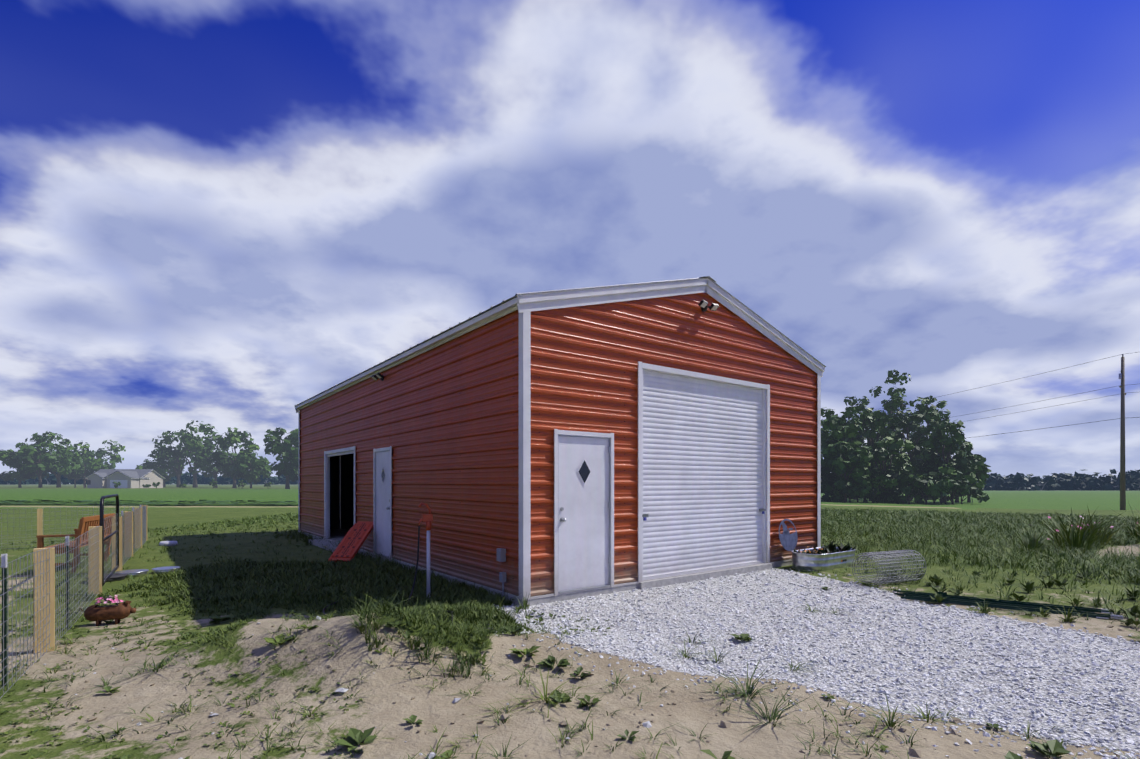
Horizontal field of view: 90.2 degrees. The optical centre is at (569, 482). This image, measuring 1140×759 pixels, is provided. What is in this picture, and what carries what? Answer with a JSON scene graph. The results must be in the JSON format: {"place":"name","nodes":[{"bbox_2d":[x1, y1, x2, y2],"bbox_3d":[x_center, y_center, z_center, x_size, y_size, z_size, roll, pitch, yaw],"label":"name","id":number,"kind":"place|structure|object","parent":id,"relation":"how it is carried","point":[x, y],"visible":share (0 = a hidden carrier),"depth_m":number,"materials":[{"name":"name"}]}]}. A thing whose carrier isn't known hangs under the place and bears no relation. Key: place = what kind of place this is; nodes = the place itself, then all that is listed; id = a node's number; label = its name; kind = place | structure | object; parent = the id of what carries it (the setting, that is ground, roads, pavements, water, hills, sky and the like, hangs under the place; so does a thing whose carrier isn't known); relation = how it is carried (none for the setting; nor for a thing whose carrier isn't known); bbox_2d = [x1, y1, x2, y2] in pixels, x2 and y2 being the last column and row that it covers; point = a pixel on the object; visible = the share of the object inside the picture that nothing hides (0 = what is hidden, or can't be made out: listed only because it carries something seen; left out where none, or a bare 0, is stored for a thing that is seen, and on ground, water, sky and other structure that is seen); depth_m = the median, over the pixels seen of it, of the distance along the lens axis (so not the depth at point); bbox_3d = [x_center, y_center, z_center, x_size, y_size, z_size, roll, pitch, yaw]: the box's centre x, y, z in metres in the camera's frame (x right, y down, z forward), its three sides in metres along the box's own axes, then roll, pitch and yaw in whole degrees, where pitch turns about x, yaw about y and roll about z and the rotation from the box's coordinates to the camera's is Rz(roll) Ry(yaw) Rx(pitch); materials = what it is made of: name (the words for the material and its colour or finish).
{"place":"outdoors","nodes":[
{"label":"outdoors","id":0,"kind":"place"},
{"bbox_2d":[74,469,165,487],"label":"farm house","id":1,"kind":"structure","parent":0,"point":[125,478],"depth_m":163.31,"materials":[{"name":"beige"}]},
{"bbox_2d":[299,529,791,605],"bbox_3d":[-1.696,1.606,13.694,7.130,0.408,12.320,0,0,-37],"label":"concrete foundation","id":2,"kind":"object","parent":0,"point":[337,535],"depth_m":8.63,"materials":[{"name":"concrete"}]},
{"bbox_2d":[330,453,353,528],"bbox_3d":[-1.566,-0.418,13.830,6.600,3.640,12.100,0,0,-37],"label":"open doorway","id":3,"kind":"structure","parent":2,"relation":"on","point":[345,463],"depth_m":17.35,"materials":[{"name":"black"}]},
{"bbox_2d":[300,292,816,596],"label":"metal siding wall","id":4,"kind":"structure","parent":2,"relation":"on","point":[581,366],"depth_m":8.40,"materials":[{"name":"red metal"}]},
{"bbox_2d":[497,548,505,596],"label":"electrical boxes","id":5,"kind":"object","parent":4,"relation":"attached to","point":[501,554],"visible":0.83,"depth_m":7.23,"materials":[{"name":"grey plastic"}]},
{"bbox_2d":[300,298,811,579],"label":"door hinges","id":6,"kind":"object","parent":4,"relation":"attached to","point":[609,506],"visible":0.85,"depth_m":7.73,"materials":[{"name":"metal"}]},
{"bbox_2d":[295,276,825,405],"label":"barn roof","id":7,"kind":"structure","parent":4,"relation":"on","point":[515,296],"depth_m":8.61,"materials":[{"name":"silver metal"}]},
{"bbox_2d":[779,519,797,550],"bbox_3d":[3.912,0.932,10.182,0.580,0.580,0.006,0,-9,-37],"label":"metal disc decoration","id":8,"kind":"object","parent":4,"relation":"attached to","point":[788,540],"visible":0.98,"depth_m":10.16,"materials":[{"name":"metal"}]},
{"bbox_2d":[295,278,824,600],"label":"building trim","id":9,"kind":"structure","parent":2,"relation":"on","point":[525,305],"depth_m":8.06,"materials":[{"name":"white metal"}]},
{"bbox_2d":[326,451,353,538],"bbox_3d":[-5.227,0.162,13.469,0.475,2.480,2.440,0,0,-37],"label":"door frame","id":10,"kind":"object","parent":9,"relation":"attached to","point":[338,454],"depth_m":14.27,"materials":[{"name":"metal"}]},
{"bbox_2d":[371,373,383,380],"bbox_3d":[-3.661,-2.023,10.867,0.166,0.117,0.384,0,0,-37],"label":"floodlight","id":11,"kind":"object","parent":9,"relation":"attached to","point":[377,376],"visible":1,"depth_m":10.87,"materials":[{"name":"black plastic"}]},
{"bbox_2d":[374,450,392,557],"bbox_3d":[-3.596,0.387,10.922,0.135,2.030,0.910,0,0,-37],"label":"side door","id":12,"kind":"structure","parent":9,"relation":"attached to","point":[382,503],"depth_m":10.95,"materials":[{"name":"silver metal"}]},
{"bbox_2d":[558,434,609,592],"bbox_3d":[0.192,0.387,7.483,0.910,2.030,0.136,0,0,-37],"label":"walk door","id":13,"kind":"structure","parent":9,"relation":"attached to","point":[583,509],"depth_m":7.49,"materials":[{"name":"silver metal"}]},
{"bbox_2d":[642,368,766,580],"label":"roll-up garage door","id":14,"kind":"structure","parent":9,"relation":"attached to","point":[704,475],"depth_m":8.97,"materials":[{"name":"metal"}]},
{"bbox_2d":[698,299,718,311],"bbox_3d":[2.139,-2.746,8.847,0.386,0.124,0.168,0,0,-37],"label":"floodlight","id":15,"kind":"object","parent":9,"relation":"attached to","point":[702,304],"visible":1,"depth_m":8.85,"materials":[{"name":"white plastic"}]},
{"bbox_2d":[0,483,1139,758],"bbox_3d":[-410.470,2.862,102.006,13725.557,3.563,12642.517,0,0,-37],"label":"ground","id":16,"kind":"structure","parent":0,"point":[428,707],"depth_m":4.34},
{"bbox_2d":[1,505,140,685],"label":"fence t-posts","id":17,"kind":"object","parent":16,"relation":"on","point":[3,559],"visible":0.46,"depth_m":4.18,"materials":[{"name":"green"}]},
{"bbox_2d":[0,505,145,697],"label":"fence wire","id":18,"kind":"object","parent":16,"relation":"on","point":[97,555],"visible":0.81,"depth_m":5.71,"materials":[{"name":"grey metal"}]},
{"bbox_2d":[36,513,115,572],"bbox_3d":[-8.712,1.037,10.086,0.617,0.920,1.490,0,0,-22],"label":"garden bench","id":19,"kind":"object","parent":16,"relation":"on","point":[85,523],"visible":0.58,"depth_m":9.71,"materials":[{"name":"brown wood"}]},
{"bbox_2d":[33,505,146,653],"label":"wood fence posts","id":20,"kind":"object","parent":16,"relation":"on","point":[52,572],"visible":0.48,"depth_m":5.10,"materials":[{"name":"beige wood"}]},
{"bbox_2d":[100,494,118,585],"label":"fence gate","id":21,"kind":"structure","parent":20,"relation":"attached to","point":[110,574],"depth_m":8.48,"materials":[{"name":"black metal"}]},
{"bbox_2d":[80,595,135,625],"bbox_3d":[-5.002,1.381,6.153,0.485,0.325,0.220,0,0,-25],"label":"pig-shaped planter","id":22,"kind":"object","parent":16,"relation":"on","point":[116,612],"visible":0.98,"depth_m":6.11,"materials":[{"name":"ceramic"}]},
{"bbox_2d":[86,541,179,581],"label":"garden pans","id":23,"kind":"object","parent":16,"relation":"on","point":[119,575],"visible":0.75,"depth_m":9.17,"materials":[{"name":"grey metal"}]},
{"bbox_2d":[0,420,297,488],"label":"tree row","id":24,"kind":"object","parent":16,"relation":"on","point":[27,461],"visible":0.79,"depth_m":181.46,"materials":[{"name":"green plant"}]},
{"bbox_2d":[0,499,297,504],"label":"dirt road","id":25,"kind":"structure","parent":16,"relation":"on","point":[153,502],"depth_m":38.76,"materials":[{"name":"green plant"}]},
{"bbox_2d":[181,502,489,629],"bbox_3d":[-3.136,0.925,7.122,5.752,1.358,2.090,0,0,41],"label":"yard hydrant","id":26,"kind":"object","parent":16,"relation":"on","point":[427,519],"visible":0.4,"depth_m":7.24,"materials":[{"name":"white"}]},
{"bbox_2d":[328,521,372,562],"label":"traction boards","id":27,"kind":"object","parent":16,"relation":"on","point":[352,541],"visible":0.94,"depth_m":10.94,"materials":[{"name":"red plastic"}]},
{"bbox_2d":[0,525,1139,758],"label":"grass","id":28,"kind":"structure","parent":16,"relation":"on","point":[252,591],"depth_m":5.96,"materials":[{"name":"green plant"}]},
{"bbox_2d":[0,469,1139,490],"bbox_3d":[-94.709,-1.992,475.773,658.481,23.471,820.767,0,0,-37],"label":"tree line","id":29,"kind":"object","parent":16,"relation":"on","point":[1017,481],"visible":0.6,"depth_m":327.60,"materials":[{"name":"green plant"}]},
{"bbox_2d":[17,568,1139,758],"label":"gravel stones","id":30,"kind":"object","parent":16,"relation":"on","point":[954,731],"visible":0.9,"depth_m":4.93,"materials":[{"name":"white gravel"}]},
{"bbox_2d":[791,541,855,570],"bbox_3d":[4.553,1.298,10.164,1.482,0.434,0.681,0,0,-37],"label":"stock tank planter","id":31,"kind":"object","parent":16,"relation":"on","point":[830,556],"visible":0.96,"depth_m":9.83,"materials":[{"name":"metal"}]},
{"bbox_2d":[852,550,925,584],"bbox_3d":[4.804,1.267,8.554,1.010,0.476,0.480,0,0,-24],"label":"wire fence roll","id":32,"kind":"object","parent":16,"relation":"on","point":[891,557],"visible":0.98,"depth_m":8.51,"materials":[{"name":"grey metal"}]},
{"bbox_2d":[821,369,990,503],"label":"grove trees","id":33,"kind":"object","parent":16,"relation":"on","point":[882,466],"visible":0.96,"depth_m":56.38,"materials":[{"name":"green plant"}]},
{"bbox_2d":[838,352,1138,509],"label":"utility pole","id":34,"kind":"object","parent":16,"relation":"on","point":[1122,459],"visible":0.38,"depth_m":43.71,"materials":[{"name":"brown wood"}]},
{"bbox_2d":[893,590,1122,618],"bbox_3d":[5.267,1.492,7.023,2.245,0.120,0.454,0,0,35],"label":"landscape timber","id":35,"kind":"object","parent":16,"relation":"on","point":[993,603],"visible":0.85,"depth_m":6.90,"materials":[{"name":"green"}]},
{"bbox_2d":[1016,502,1139,554],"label":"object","id":36,"kind":"object","parent":16,"relation":"on","point":[1088,531],"visible":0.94,"depth_m":12.35,"materials":[{"name":"green plant"}]},
{"bbox_2d":[0,507,1139,609],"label":"meadow grass","id":37,"kind":"structure","parent":0,"point":[928,523],"depth_m":14.23,"materials":[{"name":"green plant"}]},
{"bbox_2d":[0,0,1139,478],"label":"sky","id":38,"kind":"structure","parent":0,"point":[222,214],"materials":[{"name":"blue"}]}
]}

